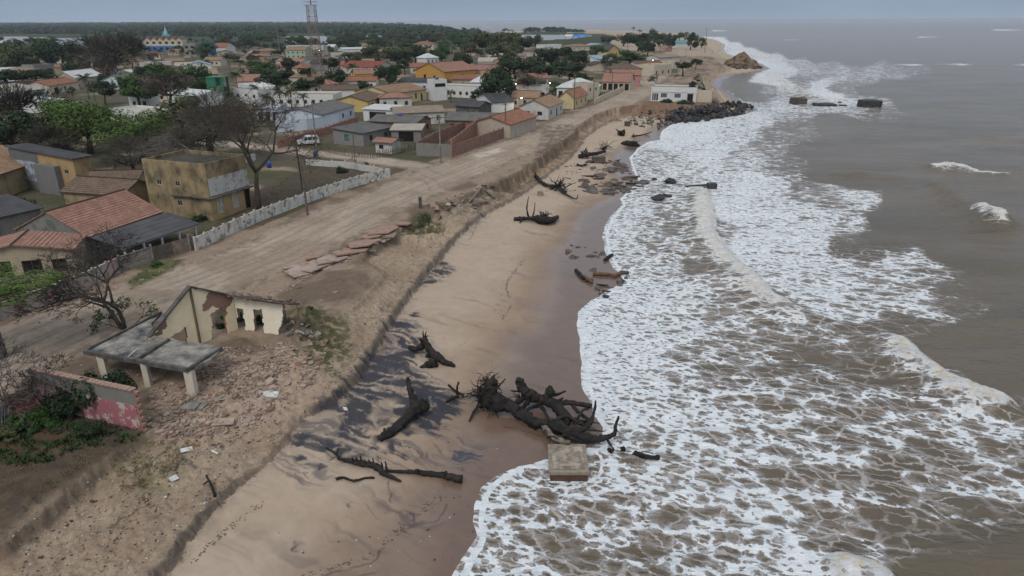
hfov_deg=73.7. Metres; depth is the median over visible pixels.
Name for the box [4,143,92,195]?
house
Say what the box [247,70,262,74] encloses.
tree
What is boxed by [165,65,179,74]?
house
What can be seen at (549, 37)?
lagoon
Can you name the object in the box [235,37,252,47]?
tree
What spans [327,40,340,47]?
tree
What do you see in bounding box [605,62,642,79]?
house
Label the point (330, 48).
tree
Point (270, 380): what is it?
rubble chunk
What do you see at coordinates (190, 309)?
ruined house
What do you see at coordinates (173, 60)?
house
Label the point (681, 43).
house
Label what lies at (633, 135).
driftwood
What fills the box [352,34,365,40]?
tree
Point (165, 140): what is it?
bare tree
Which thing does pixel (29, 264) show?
window
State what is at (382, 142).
house
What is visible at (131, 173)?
house
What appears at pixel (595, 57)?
house
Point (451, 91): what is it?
palm tree
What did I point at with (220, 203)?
window
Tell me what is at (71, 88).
bush
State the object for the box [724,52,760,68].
rock outcrop
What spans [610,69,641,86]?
house
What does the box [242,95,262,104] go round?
boundary wall
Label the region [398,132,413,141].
door
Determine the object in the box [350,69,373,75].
house
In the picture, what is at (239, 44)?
tree
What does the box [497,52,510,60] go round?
tree
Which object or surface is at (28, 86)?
house
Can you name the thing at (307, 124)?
boundary wall
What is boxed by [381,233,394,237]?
slab
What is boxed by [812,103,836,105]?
rock
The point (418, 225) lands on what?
grass
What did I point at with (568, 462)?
concrete slab
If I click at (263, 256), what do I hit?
road
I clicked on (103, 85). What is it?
tree
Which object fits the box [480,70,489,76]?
house
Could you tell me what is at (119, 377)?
bush
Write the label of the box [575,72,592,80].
tree
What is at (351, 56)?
tree
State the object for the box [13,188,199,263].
house
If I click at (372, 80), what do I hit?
house
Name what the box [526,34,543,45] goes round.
tree
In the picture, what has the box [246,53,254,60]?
tree
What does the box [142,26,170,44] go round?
church
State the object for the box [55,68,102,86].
house
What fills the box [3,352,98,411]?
bare tree
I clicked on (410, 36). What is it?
tree
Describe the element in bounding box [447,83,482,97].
house
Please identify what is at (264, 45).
tree
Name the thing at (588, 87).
house
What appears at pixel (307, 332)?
rubble chunk
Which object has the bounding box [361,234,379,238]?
road slab
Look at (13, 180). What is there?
house
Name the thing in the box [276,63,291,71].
house
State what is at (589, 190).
slab
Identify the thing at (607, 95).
boundary wall
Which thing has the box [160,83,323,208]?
bare tree
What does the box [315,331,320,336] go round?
rubble chunk
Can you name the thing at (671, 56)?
house
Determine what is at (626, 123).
concrete block
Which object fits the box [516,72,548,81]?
house
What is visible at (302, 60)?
house
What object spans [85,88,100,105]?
palm tree
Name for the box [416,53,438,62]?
house
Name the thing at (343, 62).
house
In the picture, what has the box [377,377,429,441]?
driftwood
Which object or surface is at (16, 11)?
sky
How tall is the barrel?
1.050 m
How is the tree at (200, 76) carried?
on the ground at (20, 499)
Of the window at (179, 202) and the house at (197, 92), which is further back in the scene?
the house at (197, 92)
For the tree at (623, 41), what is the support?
on the ground at (20, 499)
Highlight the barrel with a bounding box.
[266,161,271,167]
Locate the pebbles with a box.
[13,195,531,575]
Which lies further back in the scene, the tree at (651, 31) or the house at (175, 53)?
the tree at (651, 31)
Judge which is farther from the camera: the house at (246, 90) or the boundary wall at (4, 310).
the house at (246, 90)
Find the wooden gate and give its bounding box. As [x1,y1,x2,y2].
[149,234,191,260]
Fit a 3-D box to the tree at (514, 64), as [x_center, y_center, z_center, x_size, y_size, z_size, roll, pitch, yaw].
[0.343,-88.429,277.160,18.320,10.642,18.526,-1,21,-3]
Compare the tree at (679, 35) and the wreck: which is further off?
the tree at (679, 35)
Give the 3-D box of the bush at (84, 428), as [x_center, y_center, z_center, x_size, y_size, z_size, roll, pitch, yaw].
[-26.357,8.973,42.322,1.982,1.238,1.959,0,21,1]
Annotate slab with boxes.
[191,400,209,409]
[212,417,234,425]
[281,264,299,268]
[284,266,315,277]
[301,261,332,271]
[305,252,322,259]
[317,254,347,264]
[335,248,368,255]
[347,239,374,247]
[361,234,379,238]
[368,225,398,234]
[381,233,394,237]
[396,221,411,224]
[548,444,588,480]
[586,188,595,191]
[594,172,606,176]
[602,166,614,171]
[602,183,612,186]
[617,168,628,171]
[623,175,639,177]
[636,181,648,184]
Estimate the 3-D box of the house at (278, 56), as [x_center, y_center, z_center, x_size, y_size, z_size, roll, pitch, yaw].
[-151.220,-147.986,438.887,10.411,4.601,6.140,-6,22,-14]
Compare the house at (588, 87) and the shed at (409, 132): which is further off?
the house at (588, 87)
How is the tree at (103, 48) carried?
on the ground at (20, 499)
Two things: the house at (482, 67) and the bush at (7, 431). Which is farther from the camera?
the house at (482, 67)
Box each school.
[143,36,186,50]
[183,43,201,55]
[195,42,216,54]
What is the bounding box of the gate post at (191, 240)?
[189,234,194,249]
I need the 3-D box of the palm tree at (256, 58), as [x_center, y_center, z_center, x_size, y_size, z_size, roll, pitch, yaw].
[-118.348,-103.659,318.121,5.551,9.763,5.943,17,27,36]
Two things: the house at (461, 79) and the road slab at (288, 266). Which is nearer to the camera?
the road slab at (288, 266)
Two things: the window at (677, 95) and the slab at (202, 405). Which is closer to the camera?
the slab at (202, 405)
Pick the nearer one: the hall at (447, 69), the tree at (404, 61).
the hall at (447, 69)
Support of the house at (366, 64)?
on the ground at (20, 499)
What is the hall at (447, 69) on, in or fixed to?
on the ground at (20, 499)
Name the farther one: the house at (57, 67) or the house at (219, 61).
the house at (219, 61)
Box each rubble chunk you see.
[265,377,274,384]
[268,384,277,388]
[283,380,290,385]
[286,331,292,335]
[304,329,310,336]
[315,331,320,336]
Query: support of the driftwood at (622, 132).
on the beach
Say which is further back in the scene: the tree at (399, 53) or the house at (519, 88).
the tree at (399, 53)
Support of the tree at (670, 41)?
on the ground at (20, 499)
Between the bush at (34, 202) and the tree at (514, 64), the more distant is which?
the tree at (514, 64)
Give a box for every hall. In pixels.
[215,43,235,52]
[415,60,477,82]
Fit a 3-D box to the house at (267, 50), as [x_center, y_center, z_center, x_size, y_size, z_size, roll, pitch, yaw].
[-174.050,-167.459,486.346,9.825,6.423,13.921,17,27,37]
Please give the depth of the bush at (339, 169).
114.97 m
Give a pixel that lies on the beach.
(300, 496)
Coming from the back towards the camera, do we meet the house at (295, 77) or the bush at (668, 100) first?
the house at (295, 77)
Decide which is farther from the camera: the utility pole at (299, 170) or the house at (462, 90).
the house at (462, 90)
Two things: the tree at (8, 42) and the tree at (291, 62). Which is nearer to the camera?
the tree at (291, 62)
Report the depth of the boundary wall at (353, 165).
119.30 m
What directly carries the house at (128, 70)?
on the ground at (20, 499)
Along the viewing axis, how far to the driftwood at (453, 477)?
42.84 m
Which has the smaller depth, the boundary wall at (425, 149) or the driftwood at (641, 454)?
the driftwood at (641, 454)
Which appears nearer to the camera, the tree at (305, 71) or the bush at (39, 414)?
the bush at (39, 414)
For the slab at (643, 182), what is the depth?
120.19 m
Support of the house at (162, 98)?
on the ground at (20, 499)
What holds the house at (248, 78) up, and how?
on the ground at (20, 499)
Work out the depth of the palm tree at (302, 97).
193.46 m
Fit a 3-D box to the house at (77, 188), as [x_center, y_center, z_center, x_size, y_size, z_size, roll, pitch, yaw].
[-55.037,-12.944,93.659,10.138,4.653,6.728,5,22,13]
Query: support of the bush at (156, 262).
on the ground at (20, 499)
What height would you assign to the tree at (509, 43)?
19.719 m
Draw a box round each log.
[574,268,584,279]
[583,274,592,283]
[593,272,612,275]
[603,253,612,260]
[612,271,622,277]
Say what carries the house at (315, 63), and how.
on the ground at (20, 499)
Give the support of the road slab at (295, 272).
on the ground at (20, 499)
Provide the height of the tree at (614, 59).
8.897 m
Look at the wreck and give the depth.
117.25 m
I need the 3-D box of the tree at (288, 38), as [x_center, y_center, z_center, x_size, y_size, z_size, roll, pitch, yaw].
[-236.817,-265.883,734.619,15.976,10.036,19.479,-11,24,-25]
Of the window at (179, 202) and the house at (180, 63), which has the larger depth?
the house at (180, 63)
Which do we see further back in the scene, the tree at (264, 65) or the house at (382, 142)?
the tree at (264, 65)
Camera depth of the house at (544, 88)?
221.28 m
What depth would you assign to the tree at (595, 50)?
416.27 m
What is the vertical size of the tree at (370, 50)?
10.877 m
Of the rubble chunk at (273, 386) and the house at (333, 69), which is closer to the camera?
the rubble chunk at (273, 386)
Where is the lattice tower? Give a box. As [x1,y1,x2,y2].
[306,0,324,79]
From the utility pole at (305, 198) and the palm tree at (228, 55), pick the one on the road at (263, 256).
the utility pole at (305, 198)
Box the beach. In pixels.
[166,42,769,575]
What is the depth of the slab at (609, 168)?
129.37 m
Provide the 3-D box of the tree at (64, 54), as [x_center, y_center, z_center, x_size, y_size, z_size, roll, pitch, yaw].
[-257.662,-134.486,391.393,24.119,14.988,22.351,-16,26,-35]
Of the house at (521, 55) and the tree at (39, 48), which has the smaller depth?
the tree at (39, 48)
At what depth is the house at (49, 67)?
330.28 m
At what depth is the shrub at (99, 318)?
57.67 m
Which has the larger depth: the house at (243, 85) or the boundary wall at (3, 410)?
the house at (243, 85)
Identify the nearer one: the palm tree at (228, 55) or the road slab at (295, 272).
the road slab at (295, 272)
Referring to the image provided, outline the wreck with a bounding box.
[685,182,716,188]
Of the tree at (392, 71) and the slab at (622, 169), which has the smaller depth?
the slab at (622, 169)
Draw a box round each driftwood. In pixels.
[203,474,216,497]
[326,447,339,456]
[335,476,373,481]
[337,455,401,481]
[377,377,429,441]
[385,469,462,482]
[408,331,455,367]
[420,359,437,367]
[446,367,619,449]
[509,377,591,425]
[514,196,558,224]
[534,172,577,199]
[578,139,617,158]
[607,446,659,459]
[616,129,625,135]
[621,139,639,145]
[630,131,651,137]
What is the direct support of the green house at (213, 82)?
on the ground at (20, 499)
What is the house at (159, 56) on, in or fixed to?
on the ground at (20, 499)
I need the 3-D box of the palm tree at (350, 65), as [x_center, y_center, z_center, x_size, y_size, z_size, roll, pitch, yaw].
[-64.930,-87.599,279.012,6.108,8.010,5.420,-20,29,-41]
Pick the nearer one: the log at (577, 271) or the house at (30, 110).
the log at (577, 271)
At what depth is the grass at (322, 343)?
55.59 m
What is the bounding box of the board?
[259,390,279,397]
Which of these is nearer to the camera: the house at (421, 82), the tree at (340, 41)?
the house at (421, 82)
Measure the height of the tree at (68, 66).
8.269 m
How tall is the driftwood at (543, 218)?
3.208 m
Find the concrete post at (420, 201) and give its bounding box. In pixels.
[418,196,421,208]
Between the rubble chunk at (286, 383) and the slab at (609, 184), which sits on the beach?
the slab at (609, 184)
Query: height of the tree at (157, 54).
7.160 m
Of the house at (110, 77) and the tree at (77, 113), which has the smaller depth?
the tree at (77, 113)
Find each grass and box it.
[128,259,182,284]
[284,312,352,368]
[416,214,440,227]
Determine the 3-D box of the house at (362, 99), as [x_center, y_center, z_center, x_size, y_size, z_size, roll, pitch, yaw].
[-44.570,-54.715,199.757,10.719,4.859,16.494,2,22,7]
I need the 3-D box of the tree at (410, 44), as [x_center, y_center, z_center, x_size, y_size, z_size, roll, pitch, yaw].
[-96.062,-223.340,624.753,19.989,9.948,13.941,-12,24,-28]
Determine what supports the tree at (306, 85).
on the ground at (20, 499)
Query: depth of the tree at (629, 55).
356.10 m
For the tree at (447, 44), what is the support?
on the ground at (20, 499)
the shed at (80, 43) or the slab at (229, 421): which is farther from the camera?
the shed at (80, 43)
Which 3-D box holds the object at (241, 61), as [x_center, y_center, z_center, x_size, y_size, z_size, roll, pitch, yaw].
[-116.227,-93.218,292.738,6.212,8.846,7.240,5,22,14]
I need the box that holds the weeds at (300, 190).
[255,167,349,210]
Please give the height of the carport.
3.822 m
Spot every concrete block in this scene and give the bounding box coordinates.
[591,155,605,163]
[624,121,629,126]
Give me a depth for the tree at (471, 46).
465.09 m
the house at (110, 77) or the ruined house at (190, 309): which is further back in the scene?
the house at (110, 77)
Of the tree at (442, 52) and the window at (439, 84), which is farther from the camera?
the tree at (442, 52)
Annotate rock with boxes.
[619,270,628,274]
[650,194,664,200]
[662,193,671,197]
[663,177,675,183]
[789,97,806,104]
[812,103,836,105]
[857,99,882,107]
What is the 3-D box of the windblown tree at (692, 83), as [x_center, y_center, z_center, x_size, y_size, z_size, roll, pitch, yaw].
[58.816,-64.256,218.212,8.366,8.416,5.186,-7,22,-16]
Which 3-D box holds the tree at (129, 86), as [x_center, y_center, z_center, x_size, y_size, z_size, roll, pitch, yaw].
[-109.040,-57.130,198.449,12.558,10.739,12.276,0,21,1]
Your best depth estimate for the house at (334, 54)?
465.47 m
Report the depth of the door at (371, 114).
175.29 m
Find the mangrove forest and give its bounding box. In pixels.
[0,21,585,36]
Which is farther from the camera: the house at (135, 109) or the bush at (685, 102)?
the bush at (685, 102)
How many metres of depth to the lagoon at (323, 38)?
1094.75 m
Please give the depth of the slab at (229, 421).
45.52 m
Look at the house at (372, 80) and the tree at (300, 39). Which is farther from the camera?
the tree at (300, 39)
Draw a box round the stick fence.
[320,144,415,158]
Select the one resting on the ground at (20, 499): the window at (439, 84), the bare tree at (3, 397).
the bare tree at (3, 397)
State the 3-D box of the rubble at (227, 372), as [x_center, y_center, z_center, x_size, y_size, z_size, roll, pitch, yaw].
[-19.750,7.562,48.796,14.176,2.183,12.930,-8,23,-18]
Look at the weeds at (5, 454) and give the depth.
41.62 m
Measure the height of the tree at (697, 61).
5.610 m
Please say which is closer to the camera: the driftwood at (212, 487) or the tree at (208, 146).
the driftwood at (212, 487)
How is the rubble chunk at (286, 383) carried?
on the ground at (20, 499)
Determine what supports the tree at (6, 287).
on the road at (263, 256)
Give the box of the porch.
[83,311,222,411]
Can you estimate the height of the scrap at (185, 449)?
0.169 m
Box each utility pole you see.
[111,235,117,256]
[293,147,303,193]
[299,154,308,214]
[311,101,317,159]
[432,114,445,162]
[574,74,576,109]
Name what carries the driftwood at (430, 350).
on the beach
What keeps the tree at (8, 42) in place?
on the ground at (20, 499)
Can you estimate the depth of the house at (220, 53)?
500.32 m
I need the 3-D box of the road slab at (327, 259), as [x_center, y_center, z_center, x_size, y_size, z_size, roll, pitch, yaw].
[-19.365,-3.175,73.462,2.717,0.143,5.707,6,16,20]
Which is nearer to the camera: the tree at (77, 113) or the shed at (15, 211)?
the shed at (15, 211)
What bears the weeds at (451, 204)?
on the ground at (20, 499)
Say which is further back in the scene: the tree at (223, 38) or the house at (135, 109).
the tree at (223, 38)
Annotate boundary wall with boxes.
[0,257,120,320]
[0,404,7,417]
[5,387,37,415]
[27,366,148,431]
[117,247,151,270]
[193,168,389,250]
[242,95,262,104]
[245,154,255,162]
[275,115,338,132]
[276,116,357,148]
[306,159,390,176]
[416,122,464,154]
[416,142,450,156]
[450,117,479,157]
[452,127,503,156]
[593,86,623,104]
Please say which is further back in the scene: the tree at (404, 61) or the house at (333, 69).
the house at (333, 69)
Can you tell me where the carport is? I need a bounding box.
[361,104,404,120]
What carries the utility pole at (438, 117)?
on the ground at (20, 499)
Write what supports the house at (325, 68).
on the ground at (20, 499)
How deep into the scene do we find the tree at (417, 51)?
386.01 m
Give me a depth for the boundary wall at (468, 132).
139.94 m
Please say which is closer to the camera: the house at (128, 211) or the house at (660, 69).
the house at (128, 211)
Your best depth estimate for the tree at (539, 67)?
272.27 m
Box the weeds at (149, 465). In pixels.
[115,439,198,489]
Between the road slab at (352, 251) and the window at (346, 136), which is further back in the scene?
the window at (346, 136)
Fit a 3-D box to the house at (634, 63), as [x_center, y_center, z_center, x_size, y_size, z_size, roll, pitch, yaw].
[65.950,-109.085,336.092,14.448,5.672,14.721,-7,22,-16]
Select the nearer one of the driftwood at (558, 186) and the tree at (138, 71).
the driftwood at (558, 186)
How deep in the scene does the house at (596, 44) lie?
600.61 m
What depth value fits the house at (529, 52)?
482.48 m
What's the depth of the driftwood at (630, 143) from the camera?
155.61 m
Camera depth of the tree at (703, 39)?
614.29 m
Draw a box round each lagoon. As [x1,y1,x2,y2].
[1,36,78,42]
[286,36,327,42]
[522,35,591,39]
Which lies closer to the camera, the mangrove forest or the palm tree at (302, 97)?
the palm tree at (302, 97)
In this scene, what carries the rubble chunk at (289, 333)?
on the ground at (20, 499)
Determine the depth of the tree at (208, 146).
121.93 m
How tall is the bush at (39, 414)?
1.668 m
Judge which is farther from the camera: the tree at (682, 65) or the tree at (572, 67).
the tree at (682, 65)
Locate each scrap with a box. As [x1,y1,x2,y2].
[168,474,178,481]
[180,446,192,452]
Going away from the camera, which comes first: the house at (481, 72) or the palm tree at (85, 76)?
the palm tree at (85, 76)
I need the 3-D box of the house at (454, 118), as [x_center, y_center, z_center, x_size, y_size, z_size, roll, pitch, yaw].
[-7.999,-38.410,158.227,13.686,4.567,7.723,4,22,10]
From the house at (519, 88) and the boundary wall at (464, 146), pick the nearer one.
the boundary wall at (464, 146)
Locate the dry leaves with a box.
[0,442,112,497]
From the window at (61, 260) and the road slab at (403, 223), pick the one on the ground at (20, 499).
the road slab at (403, 223)
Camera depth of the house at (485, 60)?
371.20 m
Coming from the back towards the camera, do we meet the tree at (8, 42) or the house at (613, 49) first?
the tree at (8, 42)
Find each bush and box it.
[0,416,36,442]
[4,403,62,433]
[19,197,36,203]
[39,387,85,424]
[65,86,75,92]
[68,368,137,408]
[70,418,106,443]
[97,74,107,81]
[149,260,163,267]
[191,214,206,222]
[215,322,224,328]
[236,311,244,321]
[255,314,262,324]
[336,166,348,173]
[470,89,484,98]
[543,82,554,92]
[648,74,658,83]
[660,98,671,102]
[676,100,693,104]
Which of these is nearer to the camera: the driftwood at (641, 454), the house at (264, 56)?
the driftwood at (641, 454)
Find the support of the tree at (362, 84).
on the ground at (20, 499)
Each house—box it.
[0,83,46,104]
[0,144,28,194]
[0,229,89,284]
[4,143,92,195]
[8,66,39,69]
[9,79,42,84]
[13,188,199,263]
[21,63,55,73]
[22,97,62,112]
[26,77,79,94]
[54,63,71,72]
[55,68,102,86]
[59,175,149,204]
[87,169,145,180]
[96,66,119,73]
[100,73,128,88]
[109,105,166,123]
[117,69,132,73]
[124,59,147,66]
[128,94,160,106]
[139,61,172,67]
[141,150,253,220]
[146,52,162,58]
[146,285,299,342]
[159,88,173,101]
[162,58,184,65]
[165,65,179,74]
[168,49,183,54]
[168,88,222,106]
[174,62,199,68]
[181,68,217,75]
[186,60,211,68]
[203,57,226,65]
[205,76,230,101]
[217,50,232,56]
[233,87,275,100]
[235,74,265,87]
[239,82,286,90]
[243,53,268,61]
[255,48,277,55]
[257,104,286,120]
[268,54,284,59]
[270,91,341,106]
[273,99,355,121]
[275,57,309,64]
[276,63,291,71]
[285,47,311,57]
[286,45,327,54]
[288,72,329,85]
[291,63,309,72]
[309,58,342,64]
[309,65,328,73]
[311,79,339,90]
[313,49,324,55]
[319,84,358,97]
[327,44,337,49]
[328,64,336,71]
[331,52,354,57]
[331,122,391,146]
[336,60,346,70]
[336,90,379,111]
[338,47,364,51]
[342,60,391,73]
[347,76,378,85]
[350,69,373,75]
[355,82,426,101]
[368,113,432,133]
[371,136,403,153]
[378,92,412,105]
[390,105,445,123]
[397,77,431,91]
[409,63,426,73]
[413,40,436,49]
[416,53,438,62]
[427,77,446,100]
[444,112,497,128]
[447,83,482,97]
[451,75,479,83]
[469,63,505,70]
[469,76,483,84]
[470,108,537,137]
[474,64,508,69]
[477,57,510,63]
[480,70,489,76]
[496,87,525,92]
[511,90,542,107]
[515,53,526,58]
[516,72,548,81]
[518,94,564,119]
[523,48,539,56]
[525,84,548,94]
[536,44,561,48]
[556,78,600,96]
[558,86,587,108]
[561,44,592,50]
[573,81,598,99]
[584,61,611,70]
[586,43,600,45]
[587,54,611,62]
[598,44,619,56]
[601,72,634,90]
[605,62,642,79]
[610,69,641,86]
[629,60,661,65]
[635,63,671,75]
[639,48,665,54]
[646,53,679,60]
[651,84,712,101]
[658,46,671,51]
[661,60,679,68]
[664,40,689,47]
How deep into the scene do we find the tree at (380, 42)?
620.84 m
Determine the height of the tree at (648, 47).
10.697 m
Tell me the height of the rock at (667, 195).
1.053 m
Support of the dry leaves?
on the ground at (20, 499)
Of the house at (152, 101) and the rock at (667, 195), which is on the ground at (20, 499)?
the house at (152, 101)
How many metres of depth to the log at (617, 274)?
76.77 m
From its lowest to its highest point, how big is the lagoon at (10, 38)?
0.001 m
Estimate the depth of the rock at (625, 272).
77.58 m
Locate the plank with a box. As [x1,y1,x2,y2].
[468,187,481,201]
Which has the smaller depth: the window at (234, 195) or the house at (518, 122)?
the window at (234, 195)
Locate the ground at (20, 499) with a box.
[0,23,730,575]
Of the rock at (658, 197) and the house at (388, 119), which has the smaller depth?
the rock at (658, 197)
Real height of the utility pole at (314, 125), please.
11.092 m
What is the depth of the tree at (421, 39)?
775.87 m
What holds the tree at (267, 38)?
on the ground at (20, 499)
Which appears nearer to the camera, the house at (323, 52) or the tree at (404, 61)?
the tree at (404, 61)
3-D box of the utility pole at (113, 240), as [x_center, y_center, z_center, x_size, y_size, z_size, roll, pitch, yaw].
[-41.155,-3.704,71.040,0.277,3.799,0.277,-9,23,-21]
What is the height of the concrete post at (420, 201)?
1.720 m
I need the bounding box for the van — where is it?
[297,135,319,145]
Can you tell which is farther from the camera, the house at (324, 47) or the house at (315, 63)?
the house at (324, 47)
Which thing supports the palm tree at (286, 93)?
on the ground at (20, 499)
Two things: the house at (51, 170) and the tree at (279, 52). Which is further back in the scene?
the tree at (279, 52)
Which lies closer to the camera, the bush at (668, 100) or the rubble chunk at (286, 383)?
the rubble chunk at (286, 383)
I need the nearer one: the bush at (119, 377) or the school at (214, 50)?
the bush at (119, 377)
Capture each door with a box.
[244,188,250,207]
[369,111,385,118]
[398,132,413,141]
[687,94,692,100]
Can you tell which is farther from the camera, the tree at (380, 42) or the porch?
the tree at (380, 42)
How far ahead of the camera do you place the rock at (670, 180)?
120.56 m
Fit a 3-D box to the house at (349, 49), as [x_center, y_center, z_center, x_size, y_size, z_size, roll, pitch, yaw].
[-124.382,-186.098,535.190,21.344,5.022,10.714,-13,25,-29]
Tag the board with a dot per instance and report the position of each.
(270, 394)
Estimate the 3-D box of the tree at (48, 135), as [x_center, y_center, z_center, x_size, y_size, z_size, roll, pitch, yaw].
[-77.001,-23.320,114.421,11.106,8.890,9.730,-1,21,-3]
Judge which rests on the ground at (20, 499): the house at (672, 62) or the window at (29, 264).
the house at (672, 62)
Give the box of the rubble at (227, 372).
[131,341,334,450]
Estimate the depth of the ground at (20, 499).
55.38 m
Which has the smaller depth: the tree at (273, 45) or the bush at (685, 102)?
the bush at (685, 102)
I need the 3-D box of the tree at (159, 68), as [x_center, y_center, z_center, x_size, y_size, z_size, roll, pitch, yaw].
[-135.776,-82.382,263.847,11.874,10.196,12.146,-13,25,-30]
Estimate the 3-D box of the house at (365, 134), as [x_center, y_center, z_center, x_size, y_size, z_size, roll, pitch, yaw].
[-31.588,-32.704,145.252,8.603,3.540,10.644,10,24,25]
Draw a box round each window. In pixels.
[0,261,12,277]
[21,260,43,274]
[51,258,66,268]
[177,200,182,205]
[216,197,224,212]
[232,192,238,207]
[344,134,348,140]
[435,83,444,86]
[674,93,680,97]
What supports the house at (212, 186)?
on the ground at (20, 499)
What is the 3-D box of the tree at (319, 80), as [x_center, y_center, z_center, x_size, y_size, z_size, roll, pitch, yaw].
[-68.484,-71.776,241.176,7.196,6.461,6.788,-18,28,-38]
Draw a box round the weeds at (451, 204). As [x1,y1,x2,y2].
[378,177,514,238]
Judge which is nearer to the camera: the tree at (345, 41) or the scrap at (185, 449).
the scrap at (185, 449)
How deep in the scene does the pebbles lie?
38.58 m
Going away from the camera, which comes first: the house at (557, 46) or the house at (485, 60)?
the house at (485, 60)
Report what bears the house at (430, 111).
on the ground at (20, 499)
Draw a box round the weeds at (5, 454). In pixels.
[0,410,143,465]
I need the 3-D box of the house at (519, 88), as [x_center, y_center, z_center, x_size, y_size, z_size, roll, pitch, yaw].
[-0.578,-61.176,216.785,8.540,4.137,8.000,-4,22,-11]
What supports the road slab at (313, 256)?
on the ground at (20, 499)
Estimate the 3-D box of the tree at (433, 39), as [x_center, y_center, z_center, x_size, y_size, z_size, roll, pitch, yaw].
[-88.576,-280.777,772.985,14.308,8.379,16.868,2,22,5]
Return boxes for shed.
[0,194,43,236]
[57,40,82,44]
[389,123,425,141]
[454,100,492,111]
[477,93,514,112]
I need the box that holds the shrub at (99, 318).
[86,294,162,334]
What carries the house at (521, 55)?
on the ground at (20, 499)
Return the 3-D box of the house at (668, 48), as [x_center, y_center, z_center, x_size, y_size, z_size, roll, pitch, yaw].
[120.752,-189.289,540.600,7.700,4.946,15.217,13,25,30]
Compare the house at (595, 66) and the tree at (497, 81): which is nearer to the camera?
the tree at (497, 81)
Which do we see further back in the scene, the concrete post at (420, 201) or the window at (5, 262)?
the concrete post at (420, 201)
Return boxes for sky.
[0,0,1023,22]
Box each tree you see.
[0,38,25,53]
[0,43,37,66]
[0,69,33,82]
[0,80,73,145]
[0,110,47,145]
[0,222,149,329]
[0,262,65,358]
[0,335,58,425]
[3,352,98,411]
[9,122,93,153]
[14,69,57,80]
[19,42,60,63]
[31,36,59,45]
[32,89,46,98]
[34,94,135,153]
[40,40,85,63]
[59,61,84,70]
[63,29,155,74]
[67,89,76,99]
[75,73,92,98]
[85,80,116,104]
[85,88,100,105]
[91,107,178,163]
[95,133,162,168]
[110,72,159,104]
[131,63,149,75]
[131,124,188,155]
[134,88,269,151]
[137,70,195,104]
[143,61,177,83]
[146,52,158,59]
[150,93,206,129]
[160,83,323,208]
[177,63,211,88]
[193,41,217,53]
[218,35,230,41]
[222,53,234,71]
[227,53,239,59]
[228,70,243,87]
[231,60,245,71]
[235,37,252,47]
[235,41,242,47]
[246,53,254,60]
[246,62,257,68]
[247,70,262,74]
[247,84,260,90]
[248,60,279,82]
[249,55,261,62]
[254,68,295,86]
[255,35,265,41]
[257,93,274,105]
[262,34,273,41]
[262,43,269,47]
[270,42,283,48]
[270,49,281,54]
[271,33,279,39]
[271,85,285,99]
[280,57,299,70]
[281,84,299,108]
[284,36,296,42]
[289,79,314,90]
[292,35,310,44]
[297,67,315,76]
[298,93,309,105]
[303,41,317,44]
[309,75,325,86]
[320,57,339,72]
[324,69,347,82]
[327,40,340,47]
[327,45,333,52]
[332,39,343,44]
[337,52,360,61]
[341,38,358,46]
[347,41,360,46]
[347,63,358,75]
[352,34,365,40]
[353,44,382,57]
[357,80,371,88]
[366,39,386,46]
[373,64,401,83]
[377,45,412,64]
[396,58,413,74]
[398,38,415,47]
[404,34,414,39]
[407,44,429,62]
[415,37,426,41]
[419,33,431,37]
[428,36,439,41]
[430,43,453,61]
[437,40,451,46]
[446,31,469,46]
[446,89,454,102]
[454,55,473,63]
[461,42,479,56]
[471,28,522,56]
[476,66,516,97]
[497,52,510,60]
[497,56,535,78]
[512,71,544,85]
[516,36,533,52]
[521,55,569,76]
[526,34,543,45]
[534,47,575,62]
[553,61,585,80]
[568,50,589,64]
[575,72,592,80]
[588,44,607,54]
[600,35,616,43]
[600,53,620,65]
[615,34,629,45]
[618,50,646,62]
[624,32,652,51]
[638,41,655,56]
[647,28,657,35]
[652,32,665,45]
[661,33,676,46]
[673,32,683,40]
[675,62,692,75]
[683,32,698,49]
[688,73,705,89]
[690,59,702,68]
[697,37,706,47]
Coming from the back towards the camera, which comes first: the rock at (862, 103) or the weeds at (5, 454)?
the rock at (862, 103)
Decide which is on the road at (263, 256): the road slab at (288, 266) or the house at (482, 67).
the road slab at (288, 266)
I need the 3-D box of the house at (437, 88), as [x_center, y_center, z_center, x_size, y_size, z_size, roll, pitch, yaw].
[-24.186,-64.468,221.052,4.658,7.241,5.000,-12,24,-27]
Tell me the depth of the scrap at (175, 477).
40.36 m
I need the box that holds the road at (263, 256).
[0,73,671,393]
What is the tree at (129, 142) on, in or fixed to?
on the ground at (20, 499)
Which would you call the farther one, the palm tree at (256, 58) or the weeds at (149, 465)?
the palm tree at (256, 58)
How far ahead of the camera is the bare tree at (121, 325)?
55.41 m
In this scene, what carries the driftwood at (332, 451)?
on the beach
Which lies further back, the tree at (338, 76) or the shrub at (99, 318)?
the tree at (338, 76)
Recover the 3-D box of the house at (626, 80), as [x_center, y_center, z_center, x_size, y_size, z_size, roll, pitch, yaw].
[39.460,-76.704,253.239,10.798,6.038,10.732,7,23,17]
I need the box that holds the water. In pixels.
[111,19,1023,575]
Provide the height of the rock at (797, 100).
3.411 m

